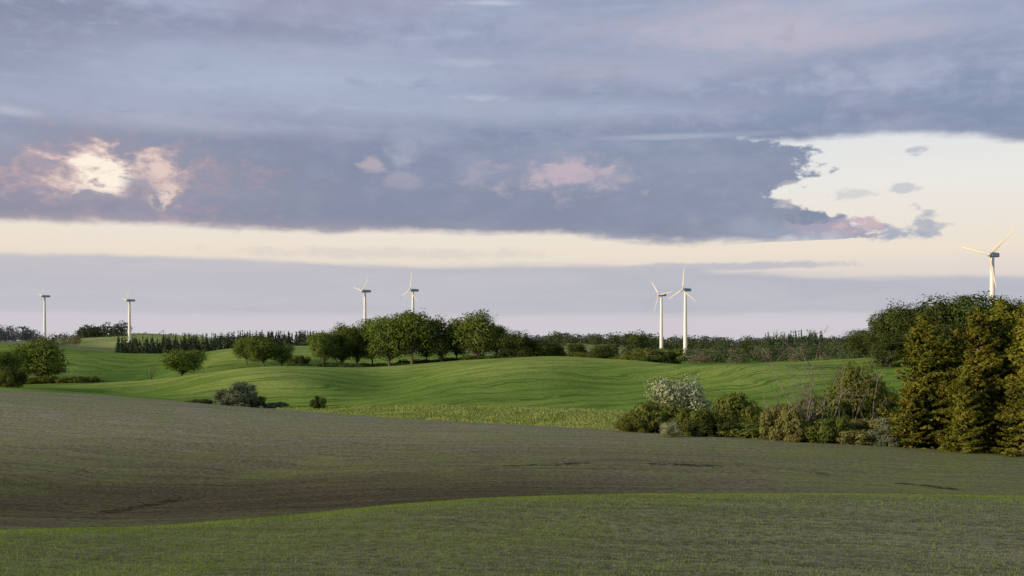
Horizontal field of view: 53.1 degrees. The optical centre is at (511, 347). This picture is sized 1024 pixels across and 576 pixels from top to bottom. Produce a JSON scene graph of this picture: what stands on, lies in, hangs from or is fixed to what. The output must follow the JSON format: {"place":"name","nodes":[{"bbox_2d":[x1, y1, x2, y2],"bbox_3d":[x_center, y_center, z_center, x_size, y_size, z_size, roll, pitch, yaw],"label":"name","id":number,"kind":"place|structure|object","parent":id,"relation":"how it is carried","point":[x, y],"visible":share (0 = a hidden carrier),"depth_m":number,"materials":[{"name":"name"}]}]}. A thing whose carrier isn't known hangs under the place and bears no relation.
{"place":"outdoors","nodes":[
{"label":"outdoors","id":0,"kind":"place"},
{"bbox_2d":[0,390,1023,575],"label":"plowed field","id":1,"kind":"structure","parent":0,"point":[69,460],"depth_m":93.63,"materials":[{"name":"plant"}]},
{"bbox_2d":[0,493,1023,575],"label":"wheat seedlings","id":2,"kind":"object","parent":1,"relation":"on","point":[129,528],"visible":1,"depth_m":41.46,"materials":[{"name":"plant"}]},
{"bbox_2d":[617,412,658,432],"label":"shrub","id":3,"kind":"object","parent":1,"relation":"on","point":[624,424],"visible":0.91,"depth_m":142.61,"materials":[{"name":"green plant"}]},
{"bbox_2d":[623,400,693,432],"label":"shrub","id":4,"kind":"object","parent":1,"relation":"on","point":[658,414],"visible":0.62,"depth_m":144.13,"materials":[{"name":"green plant"}]},
{"bbox_2d":[658,421,682,436],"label":"flowering hawthorn bush","id":5,"kind":"object","parent":1,"relation":"on","point":[668,430],"visible":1,"depth_m":133.63,"materials":[{"name":"green plant"}]},
{"bbox_2d":[666,406,716,435],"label":"shrub","id":6,"kind":"object","parent":1,"relation":"on","point":[686,415],"visible":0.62,"depth_m":138.62,"materials":[{"name":"green plant"}]},
{"bbox_2d":[677,416,745,436],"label":"shrub","id":7,"kind":"object","parent":1,"relation":"on","point":[725,425],"visible":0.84,"depth_m":136.55,"materials":[{"name":"green plant"}]},
{"bbox_2d":[707,406,744,435],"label":"shrub","id":8,"kind":"object","parent":1,"relation":"on","point":[723,414],"visible":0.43,"depth_m":140.57,"materials":[{"name":"green plant"}]},
{"bbox_2d":[716,421,779,438],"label":"shrub","id":9,"kind":"object","parent":1,"relation":"on","point":[750,430],"visible":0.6,"depth_m":135.53,"materials":[{"name":"green plant"}]},
{"bbox_2d":[750,349,803,424],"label":"dead tree","id":10,"kind":"object","parent":1,"relation":"on","point":[785,387],"visible":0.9,"depth_m":131.36,"materials":[{"name":"brown wood"}]},
{"bbox_2d":[758,402,811,440],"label":"shrub","id":11,"kind":"object","parent":1,"relation":"on","point":[785,415],"visible":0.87,"depth_m":130.71,"materials":[{"name":"green plant"}]},
{"bbox_2d":[781,423,816,442],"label":"shrub","id":12,"kind":"object","parent":1,"relation":"on","point":[794,437],"visible":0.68,"depth_m":128.70,"materials":[{"name":"green plant"}]},
{"bbox_2d":[770,358,827,418],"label":"dead tree","id":13,"kind":"object","parent":1,"relation":"on","point":[805,390],"visible":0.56,"depth_m":132.15,"materials":[{"name":"brown wood"}]},
{"bbox_2d":[780,367,831,431],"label":"dead tree","id":14,"kind":"object","parent":1,"relation":"on","point":[805,401],"visible":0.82,"depth_m":129.72,"materials":[{"name":"brown wood"}]},
{"bbox_2d":[755,326,877,425],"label":"dead tree","id":15,"kind":"object","parent":1,"relation":"on","point":[808,415],"visible":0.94,"depth_m":129.37,"materials":[{"name":"brown wood"}]},
{"bbox_2d":[796,418,841,442],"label":"shrub","id":16,"kind":"object","parent":1,"relation":"on","point":[822,433],"visible":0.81,"depth_m":128.33,"materials":[{"name":"green plant"}]},
{"bbox_2d":[785,356,853,420],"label":"dead tree","id":17,"kind":"object","parent":1,"relation":"on","point":[826,387],"visible":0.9,"depth_m":132.11,"materials":[{"name":"brown wood"}]},
{"bbox_2d":[823,416,854,443],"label":"shrub","id":18,"kind":"object","parent":1,"relation":"on","point":[841,424],"visible":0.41,"depth_m":128.82,"materials":[{"name":"green plant"}]},
{"bbox_2d":[808,348,895,429],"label":"dead tree","id":19,"kind":"object","parent":1,"relation":"on","point":[861,395],"visible":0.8,"depth_m":134.69,"materials":[{"name":"brown wood"}]},
{"bbox_2d":[833,428,874,444],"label":"shrub","id":20,"kind":"object","parent":1,"relation":"on","point":[846,439],"visible":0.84,"depth_m":127.30,"materials":[{"name":"green plant"}]},
{"bbox_2d":[841,418,882,444],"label":"shrub","id":21,"kind":"object","parent":1,"relation":"on","point":[860,424],"visible":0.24,"depth_m":130.80,"materials":[{"name":"green plant"}]},
{"bbox_2d":[865,421,902,446],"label":"shrub","id":22,"kind":"object","parent":1,"relation":"on","point":[881,438],"visible":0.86,"depth_m":126.76,"materials":[{"name":"grey plant"}]},
{"bbox_2d":[873,415,895,428],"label":"flowering hawthorn bush","id":23,"kind":"object","parent":1,"relation":"on","point":[881,419],"visible":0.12,"depth_m":130.71,"materials":[{"name":"grey plant"}]},
{"bbox_2d":[884,380,937,448],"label":"spruce tree","id":24,"kind":"object","parent":1,"relation":"on","point":[912,407],"visible":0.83,"depth_m":125.36,"materials":[{"name":"green plant"}]},
{"bbox_2d":[872,314,960,448],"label":"spruce tree","id":25,"kind":"object","parent":1,"relation":"on","point":[920,352],"visible":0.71,"depth_m":126.75,"materials":[{"name":"green plant"}]},
{"bbox_2d":[928,335,962,448],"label":"spruce tree","id":26,"kind":"object","parent":1,"relation":"on","point":[953,344],"visible":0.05,"depth_m":132.52,"materials":[{"name":"green plant"}]},
{"bbox_2d":[933,366,994,453],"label":"spruce tree","id":27,"kind":"object","parent":1,"relation":"on","point":[965,408],"visible":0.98,"depth_m":120.44,"materials":[{"name":"green plant"}]},
{"bbox_2d":[928,307,1014,451],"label":"spruce tree","id":28,"kind":"object","parent":1,"relation":"on","point":[982,346],"visible":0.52,"depth_m":124.57,"materials":[{"name":"green plant"}]},
{"bbox_2d":[948,293,1022,446],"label":"spruce tree","id":29,"kind":"object","parent":1,"relation":"on","point":[1001,311],"visible":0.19,"depth_m":129.10,"materials":[{"name":"green plant"}]},
{"bbox_2d":[975,302,1023,449],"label":"spruce tree","id":30,"kind":"object","parent":1,"relation":"on","point":[1016,366],"visible":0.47,"depth_m":123.72,"materials":[{"name":"green plant"}]},
{"bbox_2d":[986,370,1023,456],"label":"spruce tree","id":31,"kind":"object","parent":1,"relation":"on","point":[1016,395],"visible":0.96,"depth_m":117.92,"materials":[{"name":"green plant"}]},
{"bbox_2d":[0,333,1023,445],"bbox_3d":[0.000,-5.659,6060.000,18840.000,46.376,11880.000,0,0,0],"label":"grassy hills","id":32,"kind":"structure","parent":0,"point":[569,382],"depth_m":292.30,"materials":[{"name":"green plant"}]},
{"bbox_2d":[0,369,15,386],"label":"shrub","id":33,"kind":"object","parent":32,"relation":"on","point":[7,379],"visible":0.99,"depth_m":290.69,"materials":[{"name":"green plant"}]},
{"bbox_2d":[0,350,25,372],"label":"oak tree","id":34,"kind":"object","parent":32,"relation":"on","point":[10,360],"visible":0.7,"depth_m":329.30,"materials":[{"name":"green plant"}]},
{"bbox_2d":[5,366,27,387],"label":"shrub","id":35,"kind":"object","parent":32,"relation":"on","point":[20,378],"visible":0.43,"depth_m":299.13,"materials":[{"name":"green plant"}]},
{"bbox_2d":[0,325,41,341],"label":"distant trees","id":36,"kind":"object","parent":32,"relation":"on","point":[8,334],"visible":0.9,"depth_m":1434.01,"materials":[{"name":"grey plant"}]},
{"bbox_2d":[8,336,74,377],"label":"oak tree","id":37,"kind":"object","parent":32,"relation":"on","point":[37,359],"visible":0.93,"depth_m":367.63,"materials":[{"name":"green plant"}]},
{"bbox_2d":[38,288,49,337],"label":"wind turbine","id":38,"kind":"object","parent":32,"relation":"on","point":[44,318],"visible":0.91,"depth_m":929.15,"materials":[{"name":"white paint"}]},
{"bbox_2d":[27,375,65,383],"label":"shrub","id":39,"kind":"object","parent":32,"relation":"on","point":[47,378],"visible":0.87,"depth_m":362.82,"materials":[{"name":"green plant"}]},
{"bbox_2d":[29,332,83,346],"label":"brushwood","id":40,"kind":"object","parent":32,"relation":"on","point":[77,339],"visible":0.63,"depth_m":844.52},
{"bbox_2d":[64,376,90,382],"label":"shrub","id":41,"kind":"object","parent":32,"relation":"on","point":[68,380],"visible":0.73,"depth_m":363.98,"materials":[{"name":"green plant"}]},
{"bbox_2d":[76,319,132,337],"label":"distant trees","id":42,"kind":"object","parent":32,"relation":"on","point":[87,331],"visible":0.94,"depth_m":968.00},
{"bbox_2d":[122,288,134,341],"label":"wind turbine","id":43,"kind":"object","parent":32,"relation":"on","point":[129,301],"visible":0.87,"depth_m":879.11,"materials":[{"name":"white paint"}]},
{"bbox_2d":[157,347,209,375],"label":"oak tree","id":44,"kind":"object","parent":32,"relation":"on","point":[182,362],"visible":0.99,"depth_m":421.18,"materials":[{"name":"green plant"}]},
{"bbox_2d":[187,399,214,403],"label":"shrub","id":45,"kind":"object","parent":32,"relation":"on","point":[205,401],"visible":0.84,"depth_m":243.09,"materials":[{"name":"green plant"}]},
{"bbox_2d":[115,330,316,353],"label":"conifer forest","id":46,"kind":"object","parent":32,"relation":"on","point":[189,344],"visible":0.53,"depth_m":708.54,"materials":[{"name":"plant"}]},
{"bbox_2d":[212,390,234,404],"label":"shrub","id":47,"kind":"object","parent":32,"relation":"on","point":[216,400],"visible":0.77,"depth_m":236.41,"materials":[{"name":"green plant"}]},
{"bbox_2d":[212,381,264,407],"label":"shrub","id":48,"kind":"object","parent":32,"relation":"on","point":[243,395],"visible":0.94,"depth_m":237.04,"materials":[{"name":"grey plant"}]},
{"bbox_2d":[229,337,258,364],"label":"oak tree","id":49,"kind":"object","parent":32,"relation":"on","point":[239,347],"visible":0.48,"depth_m":459.45,"materials":[{"name":"green plant"}]},
{"bbox_2d":[251,396,266,407],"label":"shrub","id":50,"kind":"object","parent":32,"relation":"on","point":[262,398],"visible":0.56,"depth_m":242.36,"materials":[{"name":"green plant"}]},
{"bbox_2d":[242,335,282,366],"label":"oak tree","id":51,"kind":"object","parent":32,"relation":"on","point":[262,353],"visible":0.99,"depth_m":448.64,"materials":[{"name":"green plant"}]},
{"bbox_2d":[266,402,288,407],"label":"shrub","id":52,"kind":"object","parent":32,"relation":"on","point":[275,405],"visible":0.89,"depth_m":244.51,"materials":[{"name":"grey plant"}]},
{"bbox_2d":[270,343,295,365],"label":"oak tree","id":53,"kind":"object","parent":32,"relation":"on","point":[281,358],"visible":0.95,"depth_m":452.48,"materials":[{"name":"green plant"}]},
{"bbox_2d":[287,355,312,365],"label":"shrub","id":54,"kind":"object","parent":32,"relation":"on","point":[301,360],"visible":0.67,"depth_m":446.40,"materials":[{"name":"green plant"}]},
{"bbox_2d":[310,396,326,408],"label":"shrub","id":55,"kind":"object","parent":32,"relation":"on","point":[318,402],"visible":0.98,"depth_m":235.30,"materials":[{"name":"green plant"}]},
{"bbox_2d":[302,329,342,362],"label":"oak tree","id":56,"kind":"object","parent":32,"relation":"on","point":[322,344],"visible":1,"depth_m":437.26,"materials":[{"name":"green plant"}]},
{"bbox_2d":[23,351,622,384],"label":"hedge","id":57,"kind":"object","parent":32,"relation":"on","point":[579,354],"visible":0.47,"depth_m":365.17,"materials":[{"name":"green plant"}]},
{"bbox_2d":[326,321,361,363],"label":"oak tree","id":58,"kind":"object","parent":32,"relation":"on","point":[347,345],"visible":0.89,"depth_m":444.86,"materials":[{"name":"green plant"}]},
{"bbox_2d":[346,322,364,363],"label":"oak tree","id":59,"kind":"object","parent":32,"relation":"on","point":[357,357],"visible":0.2,"depth_m":453.96,"materials":[{"name":"green plant"}]},
{"bbox_2d":[353,279,370,324],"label":"wind turbine","id":60,"kind":"object","parent":32,"relation":"on","point":[364,302],"visible":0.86,"depth_m":739.13,"materials":[{"name":"white paint"}]},
{"bbox_2d":[355,318,380,363],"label":"oak tree","id":61,"kind":"object","parent":32,"relation":"on","point":[363,327],"visible":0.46,"depth_m":449.17,"materials":[{"name":"green plant"}]},
{"bbox_2d":[361,314,413,365],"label":"oak tree","id":62,"kind":"object","parent":32,"relation":"on","point":[377,334],"visible":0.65,"depth_m":435.26,"materials":[{"name":"green plant"}]},
{"bbox_2d":[288,353,512,366],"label":"grass strip","id":63,"kind":"object","parent":32,"relation":"on","point":[418,361],"visible":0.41,"depth_m":438.45,"materials":[{"name":"brown plant"}]},
{"bbox_2d":[401,272,418,312],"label":"wind turbine","id":64,"kind":"object","parent":32,"relation":"on","point":[412,291],"visible":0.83,"depth_m":739.13,"materials":[{"name":"white paint"}]},
{"bbox_2d":[383,308,438,363],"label":"oak tree","id":65,"kind":"object","parent":32,"relation":"on","point":[408,336],"visible":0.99,"depth_m":431.94,"materials":[{"name":"green plant"}]},
{"bbox_2d":[9,330,846,346],"bbox_3d":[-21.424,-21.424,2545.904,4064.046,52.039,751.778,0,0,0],"label":"distant trees","id":66,"kind":"object","parent":32,"relation":"on","point":[736,341],"visible":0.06,"depth_m":2387.49,"materials":[{"name":"green plant"}]},
{"bbox_2d":[414,333,441,358],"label":"oak tree","id":67,"kind":"object","parent":32,"relation":"on","point":[426,355],"visible":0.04,"depth_m":459.61,"materials":[{"name":"green plant"}]},
{"bbox_2d":[421,315,461,361],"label":"oak tree","id":68,"kind":"object","parent":32,"relation":"on","point":[444,341],"visible":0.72,"depth_m":439.45,"materials":[{"name":"green plant"}]},
{"bbox_2d":[447,318,468,357],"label":"oak tree","id":69,"kind":"object","parent":32,"relation":"on","point":[460,351],"visible":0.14,"depth_m":454.07,"materials":[{"name":"green plant"}]},
{"bbox_2d":[276,404,658,432],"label":"meadow grass","id":70,"kind":"structure","parent":32,"relation":"on","point":[448,415],"depth_m":214.52,"materials":[{"name":"plant"}]},
{"bbox_2d":[447,309,501,356],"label":"oak tree","id":71,"kind":"object","parent":32,"relation":"on","point":[473,330],"visible":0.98,"depth_m":433.47,"materials":[{"name":"green plant"}]},
{"bbox_2d":[486,324,513,354],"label":"oak tree","id":72,"kind":"object","parent":32,"relation":"on","point":[500,330],"visible":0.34,"depth_m":450.15,"materials":[{"name":"green plant"}]},
{"bbox_2d":[492,329,540,357],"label":"beech tree","id":73,"kind":"object","parent":32,"relation":"on","point":[514,343],"visible":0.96,"depth_m":426.04,"materials":[{"name":"green plant"}]},
{"bbox_2d":[529,340,565,356],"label":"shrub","id":74,"kind":"object","parent":32,"relation":"on","point":[552,348],"visible":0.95,"depth_m":427.39,"materials":[{"name":"green plant"}]},
{"bbox_2d":[566,343,586,352],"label":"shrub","id":75,"kind":"object","parent":32,"relation":"on","point":[575,347],"visible":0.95,"depth_m":538.57,"materials":[{"name":"green plant"}]},
{"bbox_2d":[585,344,614,358],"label":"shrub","id":76,"kind":"object","parent":32,"relation":"on","point":[603,351],"visible":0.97,"depth_m":421.49,"materials":[{"name":"green plant"}]},
{"bbox_2d":[627,332,648,348],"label":"beech tree","id":77,"kind":"object","parent":32,"relation":"on","point":[637,340],"visible":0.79,"depth_m":816.75,"materials":[{"name":"green plant"}]},
{"bbox_2d":[621,347,655,360],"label":"shrub","id":78,"kind":"object","parent":32,"relation":"on","point":[640,351],"visible":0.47,"depth_m":397.05,"materials":[{"name":"green plant"}]},
{"bbox_2d":[629,350,675,363],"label":"shrub","id":79,"kind":"object","parent":32,"relation":"on","point":[658,356],"visible":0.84,"depth_m":390.92,"materials":[{"name":"green plant"}]},
{"bbox_2d":[651,282,671,347],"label":"wind turbine","id":80,"kind":"object","parent":32,"relation":"on","point":[661,319],"visible":0.87,"depth_m":744.12,"materials":[{"name":"white paint"}]},
{"bbox_2d":[654,348,687,363],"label":"shrub","id":81,"kind":"object","parent":32,"relation":"on","point":[677,359],"visible":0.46,"depth_m":395.15,"materials":[{"name":"green plant"}]},
{"bbox_2d":[641,372,714,418],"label":"flowering hawthorn bush","id":82,"kind":"object","parent":32,"relation":"on","point":[688,395],"visible":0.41,"depth_m":154.01,"materials":[{"name":"white plant"}]},
{"bbox_2d":[669,270,694,353],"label":"wind turbine","id":83,"kind":"object","parent":32,"relation":"on","point":[685,290],"visible":0.81,"depth_m":639.06,"materials":[{"name":"white paint"}]},
{"bbox_2d":[542,329,847,356],"bbox_3d":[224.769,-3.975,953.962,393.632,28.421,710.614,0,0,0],"label":"distant trees","id":84,"kind":"object","parent":32,"relation":"on","point":[651,342],"visible":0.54,"depth_m":935.88,"materials":[{"name":"green plant"}]},
{"bbox_2d":[710,392,762,419],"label":"shrub","id":85,"kind":"object","parent":32,"relation":"on","point":[734,401],"visible":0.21,"depth_m":144.08,"materials":[{"name":"green plant"}]},
{"bbox_2d":[734,340,763,352],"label":"beech tree","id":86,"kind":"object","parent":32,"relation":"on","point":[745,345],"visible":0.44,"depth_m":556.86,"materials":[{"name":"green plant"}]},
{"bbox_2d":[734,405,779,438],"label":"shrub","id":87,"kind":"object","parent":32,"relation":"on","point":[750,413],"visible":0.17,"depth_m":141.03,"materials":[{"name":"green plant"}]},
{"bbox_2d":[681,345,856,363],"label":"brushwood","id":88,"kind":"object","parent":32,"relation":"on","point":[701,358],"visible":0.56,"depth_m":493.15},
{"bbox_2d":[681,341,870,362],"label":"hedge","id":89,"kind":"object","parent":32,"relation":"on","point":[833,350],"visible":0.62,"depth_m":502.29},
{"bbox_2d":[764,329,824,348],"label":"trees","id":90,"kind":"object","parent":32,"relation":"on","point":[790,340],"visible":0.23,"depth_m":702.35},
{"bbox_2d":[793,399,818,421],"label":"shrub","id":91,"kind":"object","parent":32,"relation":"on","point":[803,411],"visible":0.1,"depth_m":138.15,"materials":[{"name":"green plant"}]},
{"bbox_2d":[798,393,823,420],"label":"shrub","id":92,"kind":"object","parent":32,"relation":"on","point":[816,397],"visible":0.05,"depth_m":140.60,"materials":[{"name":"green plant"}]},
{"bbox_2d":[809,397,858,423],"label":"shrub","id":93,"kind":"object","parent":32,"relation":"on","point":[832,410],"visible":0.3,"depth_m":136.51,"materials":[{"name":"green plant"}]},
{"bbox_2d":[820,376,853,406],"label":"birch tree","id":94,"kind":"object","parent":32,"relation":"on","point":[831,391],"visible":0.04,"depth_m":145.55,"materials":[{"name":"green plant"}]},
{"bbox_2d":[840,329,874,357],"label":"beech tree","id":95,"kind":"object","parent":32,"relation":"on","point":[854,342],"visible":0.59,"depth_m":328.94,"materials":[{"name":"green plant"}]},
{"bbox_2d":[826,359,894,429],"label":"birch tree","id":96,"kind":"object","parent":32,"relation":"on","point":[848,379],"visible":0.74,"depth_m":138.83,"materials":[{"name":"green plant"}]},
{"bbox_2d":[859,310,898,351],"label":"beech tree","id":97,"kind":"object","parent":32,"relation":"on","point":[875,327],"visible":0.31,"depth_m":316.26,"materials":[{"name":"green plant"}]},
{"bbox_2d":[872,397,892,420],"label":"shrub","id":98,"kind":"object","parent":32,"relation":"on","point":[882,401],"visible":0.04,"depth_m":140.23,"materials":[{"name":"green plant"}]},
{"bbox_2d":[863,332,906,367],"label":"beech tree","id":99,"kind":"object","parent":32,"relation":"on","point":[889,346],"visible":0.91,"depth_m":290.00,"materials":[{"name":"green plant"}]},
{"bbox_2d":[874,376,900,411],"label":"birch tree","id":100,"kind":"object","parent":32,"relation":"on","point":[893,405],"visible":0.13,"depth_m":143.99,"materials":[{"name":"green plant"}]},
{"bbox_2d":[868,298,935,345],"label":"beech tree","id":101,"kind":"object","parent":32,"relation":"on","point":[901,319],"visible":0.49,"depth_m":308.82,"materials":[{"name":"green plant"}]},
{"bbox_2d":[894,326,952,356],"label":"beech tree","id":102,"kind":"object","parent":32,"relation":"on","point":[909,332],"visible":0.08,"depth_m":292.22,"materials":[{"name":"green plant"}]},
{"bbox_2d":[896,292,976,341],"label":"beech tree","id":103,"kind":"object","parent":32,"relation":"on","point":[938,310],"visible":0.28,"depth_m":301.07,"materials":[{"name":"green plant"}]},
{"bbox_2d":[934,321,966,353],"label":"beech tree","id":104,"kind":"object","parent":32,"relation":"on","point":[944,328],"visible":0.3,"depth_m":292.66,"materials":[{"name":"green plant"}]},
{"bbox_2d":[943,290,1017,335],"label":"beech tree","id":105,"kind":"object","parent":32,"relation":"on","point":[970,306],"visible":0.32,"depth_m":296.24,"materials":[{"name":"green plant"}]},
{"bbox_2d":[958,229,1014,303],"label":"wind turbine","id":106,"kind":"object","parent":32,"relation":"on","point":[992,254],"visible":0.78,"depth_m":429.11,"materials":[{"name":"white paint"}]},
{"bbox_2d":[1004,295,1023,354],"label":"beech tree","id":107,"kind":"object","parent":32,"relation":"on","point":[1015,305],"visible":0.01,"depth_m":303.59,"materials":[{"name":"green plant"}]},
{"bbox_2d":[0,0,1023,344],"label":"sky","id":108,"kind":"structure","parent":0,"point":[232,166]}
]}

